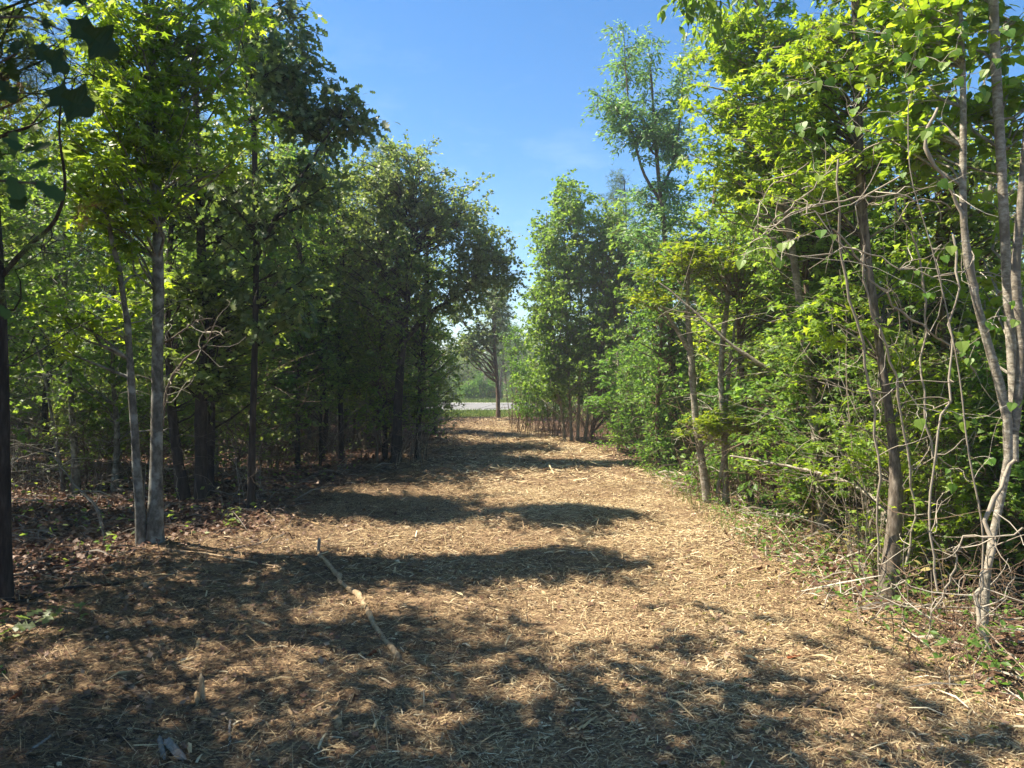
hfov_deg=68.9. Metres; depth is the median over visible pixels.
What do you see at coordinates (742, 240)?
slim tree
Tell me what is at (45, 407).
young tree
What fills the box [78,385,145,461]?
understory bush
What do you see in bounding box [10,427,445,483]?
leaf litter
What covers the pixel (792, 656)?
bark piece
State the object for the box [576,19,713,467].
cherry tree
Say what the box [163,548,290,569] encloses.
stick
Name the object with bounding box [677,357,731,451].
maple sapling
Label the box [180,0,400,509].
oak tree
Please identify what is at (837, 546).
seedling
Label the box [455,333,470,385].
pine tree
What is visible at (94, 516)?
leaf litter
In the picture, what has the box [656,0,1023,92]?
cherry tree
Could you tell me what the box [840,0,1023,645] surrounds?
redbud tree
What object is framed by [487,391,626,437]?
twig thicket
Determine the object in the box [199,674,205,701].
wood splinter
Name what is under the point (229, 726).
stick
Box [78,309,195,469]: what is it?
maple sapling
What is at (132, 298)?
young tree
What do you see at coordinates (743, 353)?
leaning limb
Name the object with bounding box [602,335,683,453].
shrub
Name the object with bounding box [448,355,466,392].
young tree
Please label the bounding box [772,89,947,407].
young tree
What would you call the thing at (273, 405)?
understory bush
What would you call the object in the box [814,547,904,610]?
bare twig
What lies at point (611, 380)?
maple sapling
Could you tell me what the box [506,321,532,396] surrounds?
pine tree
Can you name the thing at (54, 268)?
young tree
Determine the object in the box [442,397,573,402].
grass
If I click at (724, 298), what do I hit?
young tree
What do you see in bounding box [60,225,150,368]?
young tree
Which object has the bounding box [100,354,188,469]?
understory bush
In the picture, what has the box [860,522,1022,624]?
bare twig
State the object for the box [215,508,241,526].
seedling
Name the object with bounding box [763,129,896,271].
bare twig
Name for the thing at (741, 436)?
bush
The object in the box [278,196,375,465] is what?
slim tree
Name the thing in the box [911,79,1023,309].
young tree
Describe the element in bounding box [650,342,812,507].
twig thicket
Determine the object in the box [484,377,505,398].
broom bush
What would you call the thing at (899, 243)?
leafy tree
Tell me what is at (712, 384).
bush
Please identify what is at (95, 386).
understory bush
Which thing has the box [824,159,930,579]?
vine stem
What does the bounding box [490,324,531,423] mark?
slim tree
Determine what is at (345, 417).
young tree
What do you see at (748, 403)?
maple sapling
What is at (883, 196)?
bare twig
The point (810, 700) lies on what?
stick
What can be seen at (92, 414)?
maple sapling
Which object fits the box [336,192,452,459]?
slim tree
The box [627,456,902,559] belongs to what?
grass
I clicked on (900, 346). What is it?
bush
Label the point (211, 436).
oak tree
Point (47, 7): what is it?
oak tree
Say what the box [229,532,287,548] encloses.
stick
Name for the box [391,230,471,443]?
slim tree
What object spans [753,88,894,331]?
young tree
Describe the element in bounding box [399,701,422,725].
stick
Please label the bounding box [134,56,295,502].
oak tree
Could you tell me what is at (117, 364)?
young tree
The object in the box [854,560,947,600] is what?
seedling
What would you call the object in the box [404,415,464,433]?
seedling
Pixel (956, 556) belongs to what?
bare twig
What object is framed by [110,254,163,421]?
young tree
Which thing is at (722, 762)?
ground cover
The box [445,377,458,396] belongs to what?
bush
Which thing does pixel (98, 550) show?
dead twigs
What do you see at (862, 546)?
seedling
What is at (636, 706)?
stick
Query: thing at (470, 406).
road
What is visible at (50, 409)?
dead sapling
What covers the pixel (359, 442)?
young tree
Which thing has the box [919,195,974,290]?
young tree
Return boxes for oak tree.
[0,0,125,160]
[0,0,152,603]
[90,114,272,500]
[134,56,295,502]
[150,112,339,494]
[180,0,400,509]
[308,129,533,463]
[439,275,519,418]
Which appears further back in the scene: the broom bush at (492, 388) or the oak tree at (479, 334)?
the broom bush at (492, 388)
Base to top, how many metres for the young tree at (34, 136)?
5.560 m
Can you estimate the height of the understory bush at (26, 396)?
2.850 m
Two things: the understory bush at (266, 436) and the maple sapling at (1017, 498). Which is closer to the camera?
the maple sapling at (1017, 498)
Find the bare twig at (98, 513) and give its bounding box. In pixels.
[80,493,105,544]
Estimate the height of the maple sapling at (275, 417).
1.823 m
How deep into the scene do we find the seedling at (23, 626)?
4.54 m
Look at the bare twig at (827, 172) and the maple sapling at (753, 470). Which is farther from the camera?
the maple sapling at (753, 470)
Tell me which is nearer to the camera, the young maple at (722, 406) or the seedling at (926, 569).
the seedling at (926, 569)
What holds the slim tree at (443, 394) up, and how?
on the ground at (626, 453)
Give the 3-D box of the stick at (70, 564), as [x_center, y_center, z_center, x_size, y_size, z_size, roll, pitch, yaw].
[-3.688,1.511,6.331,0.100,0.071,1.002,0,1,37]
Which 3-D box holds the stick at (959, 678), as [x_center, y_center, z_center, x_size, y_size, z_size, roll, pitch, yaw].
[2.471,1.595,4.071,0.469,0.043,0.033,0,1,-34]
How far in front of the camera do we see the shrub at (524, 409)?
21.85 m
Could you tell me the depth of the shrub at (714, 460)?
10.21 m
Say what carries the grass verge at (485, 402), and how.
on the ground at (626, 453)
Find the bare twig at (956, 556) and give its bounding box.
[896,527,1022,638]
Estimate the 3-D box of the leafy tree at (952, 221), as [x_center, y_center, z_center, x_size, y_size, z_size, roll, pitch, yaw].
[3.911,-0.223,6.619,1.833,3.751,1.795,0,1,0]
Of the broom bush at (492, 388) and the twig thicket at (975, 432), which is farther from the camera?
the broom bush at (492, 388)
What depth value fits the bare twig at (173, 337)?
7.08 m
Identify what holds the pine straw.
on the path
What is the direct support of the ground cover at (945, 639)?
on the ground at (626, 453)
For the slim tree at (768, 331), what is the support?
on the ground at (626, 453)
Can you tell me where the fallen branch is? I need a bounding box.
[314,547,401,660]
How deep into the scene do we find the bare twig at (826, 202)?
5.08 m
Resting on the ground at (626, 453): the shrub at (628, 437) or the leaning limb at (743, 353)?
the shrub at (628, 437)
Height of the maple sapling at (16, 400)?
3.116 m
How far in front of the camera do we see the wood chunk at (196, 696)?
3.68 m
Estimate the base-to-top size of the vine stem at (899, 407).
2.211 m
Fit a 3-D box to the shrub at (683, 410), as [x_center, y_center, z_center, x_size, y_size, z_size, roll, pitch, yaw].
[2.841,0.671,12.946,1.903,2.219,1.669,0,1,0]
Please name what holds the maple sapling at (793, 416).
on the ground at (626, 453)
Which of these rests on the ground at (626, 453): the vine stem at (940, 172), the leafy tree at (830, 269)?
the leafy tree at (830, 269)
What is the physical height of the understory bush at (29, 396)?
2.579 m
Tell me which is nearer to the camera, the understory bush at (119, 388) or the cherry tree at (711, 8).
the cherry tree at (711, 8)
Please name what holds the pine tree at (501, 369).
on the grass verge at (485, 402)
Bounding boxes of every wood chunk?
[115,674,154,704]
[157,735,165,759]
[163,737,186,760]
[194,637,199,652]
[194,691,199,703]
[334,713,342,729]
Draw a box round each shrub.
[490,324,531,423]
[502,345,550,430]
[522,367,584,436]
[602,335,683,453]
[603,409,655,453]
[611,416,716,472]
[625,361,720,467]
[666,436,761,495]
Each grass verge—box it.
[438,410,513,416]
[444,391,576,402]
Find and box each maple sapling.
[10,340,38,457]
[12,338,71,432]
[50,338,151,473]
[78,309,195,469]
[123,365,218,464]
[234,353,291,460]
[235,368,313,478]
[582,346,646,448]
[624,331,738,468]
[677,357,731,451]
[684,361,728,451]
[688,319,756,449]
[692,313,891,533]
[724,361,781,484]
[732,301,893,535]
[758,383,844,481]
[774,383,860,503]
[792,349,961,550]
[799,349,1023,569]
[803,285,957,503]
[816,398,973,549]
[843,383,1023,607]
[925,310,1023,597]
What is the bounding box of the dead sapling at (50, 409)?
[9,346,81,489]
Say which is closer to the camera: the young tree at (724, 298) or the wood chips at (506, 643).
the wood chips at (506, 643)
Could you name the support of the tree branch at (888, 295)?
attached to the sweetgum tree at (857, 171)
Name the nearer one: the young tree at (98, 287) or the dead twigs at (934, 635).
the dead twigs at (934, 635)
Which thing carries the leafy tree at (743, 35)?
on the ground at (626, 453)
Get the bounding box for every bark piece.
[8,690,22,702]
[367,648,378,655]
[786,654,800,658]
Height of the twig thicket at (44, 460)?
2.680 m
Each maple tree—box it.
[509,168,620,440]
[564,190,679,439]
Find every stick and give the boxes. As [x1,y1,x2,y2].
[13,548,138,575]
[14,581,123,603]
[25,734,53,755]
[121,568,187,598]
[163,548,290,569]
[227,719,231,751]
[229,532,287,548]
[342,653,367,662]
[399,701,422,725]
[575,714,620,726]
[613,688,642,712]
[697,596,749,641]
[800,683,833,709]
[904,680,1021,719]
[944,667,984,684]
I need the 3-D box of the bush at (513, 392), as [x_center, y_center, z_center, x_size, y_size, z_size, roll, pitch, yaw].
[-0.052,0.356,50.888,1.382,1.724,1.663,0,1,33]
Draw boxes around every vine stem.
[783,201,1002,281]
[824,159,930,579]
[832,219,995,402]
[862,245,964,564]
[882,234,979,590]
[886,186,950,488]
[888,459,1023,683]
[909,107,1010,290]
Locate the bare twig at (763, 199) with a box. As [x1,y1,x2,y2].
[726,157,808,251]
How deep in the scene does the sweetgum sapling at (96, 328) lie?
6.66 m
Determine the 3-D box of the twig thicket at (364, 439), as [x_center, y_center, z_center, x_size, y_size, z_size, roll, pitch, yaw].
[-3.720,0.161,15.369,5.840,3.430,10.675,0,1,-21]
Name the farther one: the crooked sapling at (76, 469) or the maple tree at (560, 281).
the maple tree at (560, 281)
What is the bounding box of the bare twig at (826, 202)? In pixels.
[736,163,950,250]
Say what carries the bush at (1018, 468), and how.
on the ground at (626, 453)
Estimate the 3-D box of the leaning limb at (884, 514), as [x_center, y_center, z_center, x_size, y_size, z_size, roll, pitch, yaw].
[2.736,0.904,6.727,0.530,0.871,2.026,0,1,-23]
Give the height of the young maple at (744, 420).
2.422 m
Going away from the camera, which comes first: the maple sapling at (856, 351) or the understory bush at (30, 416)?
the maple sapling at (856, 351)
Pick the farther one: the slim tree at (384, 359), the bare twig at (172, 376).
the slim tree at (384, 359)
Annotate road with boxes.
[407,403,576,409]
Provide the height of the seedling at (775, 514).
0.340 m
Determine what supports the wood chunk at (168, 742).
on the path
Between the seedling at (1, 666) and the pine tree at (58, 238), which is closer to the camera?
the seedling at (1, 666)
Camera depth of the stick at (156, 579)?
5.88 m
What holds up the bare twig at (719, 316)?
attached to the young maple at (738, 292)
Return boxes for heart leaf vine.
[736,16,1023,633]
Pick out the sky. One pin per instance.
(498, 82)
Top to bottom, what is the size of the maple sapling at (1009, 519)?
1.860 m
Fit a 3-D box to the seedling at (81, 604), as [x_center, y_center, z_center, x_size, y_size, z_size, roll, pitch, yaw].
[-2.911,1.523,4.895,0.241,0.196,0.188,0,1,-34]
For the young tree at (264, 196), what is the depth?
18.66 m
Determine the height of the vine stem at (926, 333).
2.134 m
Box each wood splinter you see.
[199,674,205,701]
[317,537,320,550]
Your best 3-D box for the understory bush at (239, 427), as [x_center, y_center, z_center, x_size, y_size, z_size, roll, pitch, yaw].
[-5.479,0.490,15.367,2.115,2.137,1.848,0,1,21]
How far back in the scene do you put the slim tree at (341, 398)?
13.38 m
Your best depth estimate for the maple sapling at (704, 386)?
13.67 m
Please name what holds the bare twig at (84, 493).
on the ground at (626, 453)
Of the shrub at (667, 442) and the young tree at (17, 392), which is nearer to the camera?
the shrub at (667, 442)
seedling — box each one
[0,608,62,639]
[0,662,7,674]
[48,602,88,622]
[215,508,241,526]
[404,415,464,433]
[586,435,610,451]
[701,497,747,513]
[736,497,810,524]
[804,509,864,555]
[806,527,883,581]
[823,481,874,538]
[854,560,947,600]
[858,516,1003,584]
[858,574,1023,648]
[914,548,990,620]
[931,594,1023,671]
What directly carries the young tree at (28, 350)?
on the ground at (626, 453)
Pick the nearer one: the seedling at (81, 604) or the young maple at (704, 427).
the seedling at (81, 604)
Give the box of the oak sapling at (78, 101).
[0,0,119,318]
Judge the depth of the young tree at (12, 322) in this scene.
9.00 m
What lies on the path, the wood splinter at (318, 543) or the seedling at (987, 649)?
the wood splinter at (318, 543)
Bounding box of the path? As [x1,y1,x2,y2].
[0,417,1023,767]
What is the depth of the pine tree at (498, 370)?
52.45 m
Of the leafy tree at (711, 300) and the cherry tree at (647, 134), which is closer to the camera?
the leafy tree at (711, 300)
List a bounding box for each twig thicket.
[10,327,190,493]
[38,370,300,511]
[218,288,515,469]
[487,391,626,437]
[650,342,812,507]
[664,80,1023,583]
[684,451,1023,687]
[743,194,1021,586]
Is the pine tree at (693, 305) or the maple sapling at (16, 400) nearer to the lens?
the maple sapling at (16, 400)
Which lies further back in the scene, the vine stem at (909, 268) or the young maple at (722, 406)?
the young maple at (722, 406)
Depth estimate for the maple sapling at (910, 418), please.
6.67 m
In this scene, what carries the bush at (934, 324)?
on the ground at (626, 453)
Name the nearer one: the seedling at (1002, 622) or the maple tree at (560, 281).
the seedling at (1002, 622)
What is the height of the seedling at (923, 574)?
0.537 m
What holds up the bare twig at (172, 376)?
attached to the sweetgum tree at (146, 93)
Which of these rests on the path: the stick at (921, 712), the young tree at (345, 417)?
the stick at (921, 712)
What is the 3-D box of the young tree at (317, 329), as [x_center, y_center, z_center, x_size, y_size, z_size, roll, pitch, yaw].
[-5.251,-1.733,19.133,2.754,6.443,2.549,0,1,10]
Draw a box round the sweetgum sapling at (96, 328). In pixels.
[23,170,188,545]
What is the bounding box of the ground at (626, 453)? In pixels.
[0,377,1023,711]
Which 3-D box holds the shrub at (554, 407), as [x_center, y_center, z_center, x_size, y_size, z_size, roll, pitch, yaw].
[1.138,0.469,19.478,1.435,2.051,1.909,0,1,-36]
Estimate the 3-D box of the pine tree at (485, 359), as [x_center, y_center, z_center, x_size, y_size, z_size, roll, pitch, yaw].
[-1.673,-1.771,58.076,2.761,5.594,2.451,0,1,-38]
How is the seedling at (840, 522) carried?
on the ground at (626, 453)
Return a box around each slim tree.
[223,133,340,470]
[223,159,382,470]
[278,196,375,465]
[302,158,406,461]
[309,165,390,447]
[334,213,443,462]
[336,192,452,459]
[371,213,465,458]
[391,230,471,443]
[395,250,481,433]
[712,167,871,507]
[724,179,853,516]
[731,161,893,525]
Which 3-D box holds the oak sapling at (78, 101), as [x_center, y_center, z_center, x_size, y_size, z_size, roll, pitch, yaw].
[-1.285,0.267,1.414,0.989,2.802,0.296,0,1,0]
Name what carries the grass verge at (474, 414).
on the ground at (626, 453)
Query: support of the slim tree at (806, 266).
on the ground at (626, 453)
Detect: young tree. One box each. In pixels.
[0,0,58,399]
[0,70,83,444]
[0,110,79,487]
[1,158,78,432]
[3,75,123,466]
[4,209,56,427]
[6,262,45,408]
[21,174,77,375]
[23,112,193,492]
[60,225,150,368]
[66,237,151,390]
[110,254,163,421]
[118,237,172,356]
[136,212,239,406]
[144,203,307,476]
[221,188,344,465]
[222,130,293,406]
[249,137,386,457]
[291,215,343,439]
[302,238,408,438]
[318,270,391,445]
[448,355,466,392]
[453,338,486,394]
[502,344,516,396]
[513,339,538,392]
[691,229,756,400]
[742,135,879,453]
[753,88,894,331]
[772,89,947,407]
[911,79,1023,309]
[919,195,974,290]
[961,178,1023,303]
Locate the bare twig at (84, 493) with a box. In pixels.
[11,445,117,536]
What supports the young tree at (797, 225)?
on the ground at (626, 453)
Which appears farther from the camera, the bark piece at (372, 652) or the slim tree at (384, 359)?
the slim tree at (384, 359)
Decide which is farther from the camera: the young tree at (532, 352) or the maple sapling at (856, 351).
the young tree at (532, 352)
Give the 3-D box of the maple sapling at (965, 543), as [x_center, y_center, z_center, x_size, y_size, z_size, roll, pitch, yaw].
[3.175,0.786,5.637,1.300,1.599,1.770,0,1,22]
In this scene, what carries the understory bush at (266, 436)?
on the ground at (626, 453)
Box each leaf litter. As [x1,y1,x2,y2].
[0,477,373,631]
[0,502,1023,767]
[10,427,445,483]
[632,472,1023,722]
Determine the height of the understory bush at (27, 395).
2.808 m
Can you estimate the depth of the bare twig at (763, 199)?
5.29 m
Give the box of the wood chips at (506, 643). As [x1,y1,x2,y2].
[0,511,1023,767]
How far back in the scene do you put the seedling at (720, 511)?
8.60 m
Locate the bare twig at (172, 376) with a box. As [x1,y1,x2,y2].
[140,300,240,426]
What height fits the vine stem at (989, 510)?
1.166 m
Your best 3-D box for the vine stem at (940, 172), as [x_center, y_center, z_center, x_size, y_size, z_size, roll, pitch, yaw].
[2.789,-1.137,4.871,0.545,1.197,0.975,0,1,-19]
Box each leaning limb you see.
[659,244,878,404]
[730,437,886,523]
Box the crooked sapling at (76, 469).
[0,162,147,493]
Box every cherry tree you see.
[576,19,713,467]
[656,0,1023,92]
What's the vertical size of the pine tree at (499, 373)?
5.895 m
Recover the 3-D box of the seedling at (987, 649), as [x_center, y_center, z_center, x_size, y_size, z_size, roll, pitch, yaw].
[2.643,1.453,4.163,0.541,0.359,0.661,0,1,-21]
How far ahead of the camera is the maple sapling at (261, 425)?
14.36 m
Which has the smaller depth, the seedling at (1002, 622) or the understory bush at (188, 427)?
the seedling at (1002, 622)
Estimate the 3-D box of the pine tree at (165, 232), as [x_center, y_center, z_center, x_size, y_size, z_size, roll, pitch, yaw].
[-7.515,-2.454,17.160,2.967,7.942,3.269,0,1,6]
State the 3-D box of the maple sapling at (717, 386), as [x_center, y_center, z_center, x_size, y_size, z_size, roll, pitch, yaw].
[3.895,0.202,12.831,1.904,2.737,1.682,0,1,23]
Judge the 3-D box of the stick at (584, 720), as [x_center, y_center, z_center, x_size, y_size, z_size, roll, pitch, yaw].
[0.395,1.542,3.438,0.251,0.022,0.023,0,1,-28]
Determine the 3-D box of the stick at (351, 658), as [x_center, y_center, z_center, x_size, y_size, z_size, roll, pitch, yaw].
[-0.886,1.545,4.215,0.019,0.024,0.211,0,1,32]
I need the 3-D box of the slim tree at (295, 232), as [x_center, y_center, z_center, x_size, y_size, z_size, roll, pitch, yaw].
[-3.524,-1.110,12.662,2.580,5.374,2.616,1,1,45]
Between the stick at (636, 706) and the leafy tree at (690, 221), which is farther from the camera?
the leafy tree at (690, 221)
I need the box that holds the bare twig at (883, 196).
[772,159,950,273]
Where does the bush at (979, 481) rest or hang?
on the ground at (626, 453)
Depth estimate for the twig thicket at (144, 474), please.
9.84 m
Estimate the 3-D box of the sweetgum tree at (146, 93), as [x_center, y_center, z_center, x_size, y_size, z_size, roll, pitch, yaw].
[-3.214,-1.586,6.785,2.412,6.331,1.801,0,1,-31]
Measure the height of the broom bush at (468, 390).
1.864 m
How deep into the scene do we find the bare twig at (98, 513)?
6.91 m
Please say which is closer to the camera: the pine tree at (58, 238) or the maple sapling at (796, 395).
the maple sapling at (796, 395)
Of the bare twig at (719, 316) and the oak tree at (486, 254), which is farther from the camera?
the oak tree at (486, 254)
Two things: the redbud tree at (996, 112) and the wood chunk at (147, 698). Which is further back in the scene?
the redbud tree at (996, 112)
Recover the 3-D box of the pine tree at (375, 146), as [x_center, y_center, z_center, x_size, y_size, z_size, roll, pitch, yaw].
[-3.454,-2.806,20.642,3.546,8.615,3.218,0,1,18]
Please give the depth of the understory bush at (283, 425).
16.23 m
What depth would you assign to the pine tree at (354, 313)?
21.72 m
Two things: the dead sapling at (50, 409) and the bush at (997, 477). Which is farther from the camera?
the dead sapling at (50, 409)
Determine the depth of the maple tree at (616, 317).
17.55 m
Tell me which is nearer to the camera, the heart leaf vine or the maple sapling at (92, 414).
the heart leaf vine
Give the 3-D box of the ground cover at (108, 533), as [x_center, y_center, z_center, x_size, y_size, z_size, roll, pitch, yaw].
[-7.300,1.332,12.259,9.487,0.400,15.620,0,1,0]
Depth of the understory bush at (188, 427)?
12.39 m
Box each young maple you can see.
[617,230,756,503]
[651,244,781,502]
[671,193,804,503]
[671,320,788,503]
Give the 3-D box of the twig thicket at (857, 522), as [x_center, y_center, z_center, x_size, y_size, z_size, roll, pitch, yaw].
[3.906,0.010,6.642,5.420,3.592,3.714,0,1,-30]
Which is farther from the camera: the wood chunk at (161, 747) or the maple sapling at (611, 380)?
the maple sapling at (611, 380)
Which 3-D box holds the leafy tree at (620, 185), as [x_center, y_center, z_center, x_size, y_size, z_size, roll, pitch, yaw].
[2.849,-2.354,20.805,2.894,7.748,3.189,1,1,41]
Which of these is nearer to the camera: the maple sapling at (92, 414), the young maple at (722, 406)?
the young maple at (722, 406)
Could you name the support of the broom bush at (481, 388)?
on the grass verge at (485, 402)
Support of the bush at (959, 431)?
on the ground at (626, 453)
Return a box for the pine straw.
[0,479,1023,767]
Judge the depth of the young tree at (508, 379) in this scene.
57.77 m
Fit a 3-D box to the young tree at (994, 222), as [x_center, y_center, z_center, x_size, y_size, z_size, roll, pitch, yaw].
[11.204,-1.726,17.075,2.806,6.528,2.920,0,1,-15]
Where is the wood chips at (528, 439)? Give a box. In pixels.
[329,416,690,485]
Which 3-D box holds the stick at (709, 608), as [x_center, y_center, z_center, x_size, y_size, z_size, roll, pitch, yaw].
[1.346,1.528,4.897,0.069,0.039,0.984,0,1,-3]
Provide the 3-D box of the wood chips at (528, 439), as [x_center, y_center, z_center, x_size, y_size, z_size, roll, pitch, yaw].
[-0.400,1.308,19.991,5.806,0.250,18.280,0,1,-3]
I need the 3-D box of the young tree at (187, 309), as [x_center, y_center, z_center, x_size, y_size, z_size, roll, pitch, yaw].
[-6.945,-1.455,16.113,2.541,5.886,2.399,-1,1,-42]
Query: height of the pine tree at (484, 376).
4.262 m
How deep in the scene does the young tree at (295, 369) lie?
13.32 m
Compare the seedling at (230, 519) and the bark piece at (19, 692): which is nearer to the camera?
the bark piece at (19, 692)
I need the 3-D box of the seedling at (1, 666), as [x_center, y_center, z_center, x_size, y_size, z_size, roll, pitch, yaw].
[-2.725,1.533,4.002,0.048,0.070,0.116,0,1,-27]
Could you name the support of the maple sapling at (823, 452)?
on the ground at (626, 453)
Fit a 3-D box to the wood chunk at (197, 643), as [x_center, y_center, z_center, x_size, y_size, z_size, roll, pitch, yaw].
[-1.850,1.535,4.390,0.024,0.056,0.106,0,1,-13]
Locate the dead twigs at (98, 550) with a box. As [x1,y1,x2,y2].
[0,454,393,613]
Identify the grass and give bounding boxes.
[439,408,585,417]
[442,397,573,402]
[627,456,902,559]
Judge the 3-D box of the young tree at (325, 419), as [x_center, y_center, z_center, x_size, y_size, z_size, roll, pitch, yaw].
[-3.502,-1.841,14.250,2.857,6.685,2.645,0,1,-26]
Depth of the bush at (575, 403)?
28.35 m
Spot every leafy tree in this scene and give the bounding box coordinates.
[572,163,649,433]
[609,231,727,467]
[649,183,758,458]
[664,0,877,532]
[669,148,811,483]
[750,176,907,529]
[801,10,1018,550]
[830,134,1023,543]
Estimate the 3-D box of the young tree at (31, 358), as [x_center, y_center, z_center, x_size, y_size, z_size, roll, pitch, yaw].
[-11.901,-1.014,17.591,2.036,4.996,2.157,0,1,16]
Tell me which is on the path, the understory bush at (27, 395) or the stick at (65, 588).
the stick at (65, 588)
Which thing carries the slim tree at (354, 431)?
on the ground at (626, 453)
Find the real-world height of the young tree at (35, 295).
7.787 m
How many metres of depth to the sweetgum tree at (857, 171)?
5.55 m
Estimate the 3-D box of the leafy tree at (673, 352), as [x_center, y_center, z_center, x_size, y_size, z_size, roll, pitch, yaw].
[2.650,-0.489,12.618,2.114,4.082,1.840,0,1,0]
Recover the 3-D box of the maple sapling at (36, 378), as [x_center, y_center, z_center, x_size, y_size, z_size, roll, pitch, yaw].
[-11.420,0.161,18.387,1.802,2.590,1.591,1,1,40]
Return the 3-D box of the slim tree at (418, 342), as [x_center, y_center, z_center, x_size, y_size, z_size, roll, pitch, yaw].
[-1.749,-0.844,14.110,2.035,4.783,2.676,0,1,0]
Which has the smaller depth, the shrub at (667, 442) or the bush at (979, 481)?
the bush at (979, 481)
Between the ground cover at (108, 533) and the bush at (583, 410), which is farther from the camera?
the bush at (583, 410)
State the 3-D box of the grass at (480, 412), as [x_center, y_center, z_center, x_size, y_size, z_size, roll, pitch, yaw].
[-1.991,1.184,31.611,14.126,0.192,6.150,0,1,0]
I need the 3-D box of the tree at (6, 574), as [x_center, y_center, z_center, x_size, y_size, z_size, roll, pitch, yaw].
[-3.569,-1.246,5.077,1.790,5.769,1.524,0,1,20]
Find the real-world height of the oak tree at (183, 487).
4.905 m
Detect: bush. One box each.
[8,350,49,449]
[10,350,43,432]
[10,379,59,446]
[15,345,115,445]
[24,382,130,489]
[26,353,118,452]
[34,361,138,452]
[74,357,150,448]
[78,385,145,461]
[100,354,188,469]
[150,400,228,471]
[176,337,324,484]
[217,355,331,476]
[219,399,271,450]
[261,384,294,447]
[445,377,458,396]
[457,379,477,399]
[470,370,491,398]
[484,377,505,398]
[502,380,515,398]
[548,345,600,424]
[551,372,589,416]
[571,368,668,437]
[671,303,805,482]
[716,290,870,484]
[719,264,960,524]
[832,270,979,471]
[863,291,1001,491]
[871,339,1023,591]
[877,311,1019,537]
[899,352,1023,573]
[948,382,1023,539]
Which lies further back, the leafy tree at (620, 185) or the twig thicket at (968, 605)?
the leafy tree at (620, 185)
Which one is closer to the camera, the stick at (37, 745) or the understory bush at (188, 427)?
the stick at (37, 745)
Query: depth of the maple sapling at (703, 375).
12.20 m
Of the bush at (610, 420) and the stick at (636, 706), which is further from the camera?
the bush at (610, 420)
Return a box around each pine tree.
[36,205,82,332]
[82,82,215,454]
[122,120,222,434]
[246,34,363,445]
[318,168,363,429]
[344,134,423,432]
[442,344,457,396]
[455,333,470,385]
[465,347,486,383]
[479,290,523,398]
[479,347,492,380]
[483,345,507,384]
[485,346,509,397]
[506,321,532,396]
[653,222,725,382]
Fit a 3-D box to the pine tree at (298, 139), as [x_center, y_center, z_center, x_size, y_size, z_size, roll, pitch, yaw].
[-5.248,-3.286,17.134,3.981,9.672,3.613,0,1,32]
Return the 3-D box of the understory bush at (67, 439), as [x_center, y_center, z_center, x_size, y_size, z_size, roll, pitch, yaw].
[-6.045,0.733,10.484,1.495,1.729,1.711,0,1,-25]
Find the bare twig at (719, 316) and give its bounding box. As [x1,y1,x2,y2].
[661,288,791,331]
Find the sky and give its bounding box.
[0,0,1023,370]
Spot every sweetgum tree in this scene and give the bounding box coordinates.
[0,0,295,543]
[713,0,1010,598]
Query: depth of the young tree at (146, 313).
21.57 m
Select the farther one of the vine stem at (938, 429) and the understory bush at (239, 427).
the understory bush at (239, 427)
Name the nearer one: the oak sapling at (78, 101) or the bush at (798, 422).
the oak sapling at (78, 101)
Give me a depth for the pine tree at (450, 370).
52.43 m
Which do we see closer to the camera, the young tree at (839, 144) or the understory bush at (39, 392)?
the young tree at (839, 144)
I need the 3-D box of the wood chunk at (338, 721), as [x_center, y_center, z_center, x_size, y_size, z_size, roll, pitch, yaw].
[-0.781,1.520,3.357,0.034,0.032,0.188,0,1,-19]
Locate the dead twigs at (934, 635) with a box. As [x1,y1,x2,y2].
[631,459,1023,712]
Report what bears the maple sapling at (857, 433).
on the ground at (626, 453)
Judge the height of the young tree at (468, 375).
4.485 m
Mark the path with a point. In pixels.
(744, 761)
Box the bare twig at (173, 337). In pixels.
[163,301,211,344]
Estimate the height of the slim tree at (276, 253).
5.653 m
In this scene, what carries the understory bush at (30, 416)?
on the ground at (626, 453)
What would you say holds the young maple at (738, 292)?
on the ground at (626, 453)
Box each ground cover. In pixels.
[0,428,410,621]
[608,553,1023,765]
[611,451,1023,700]

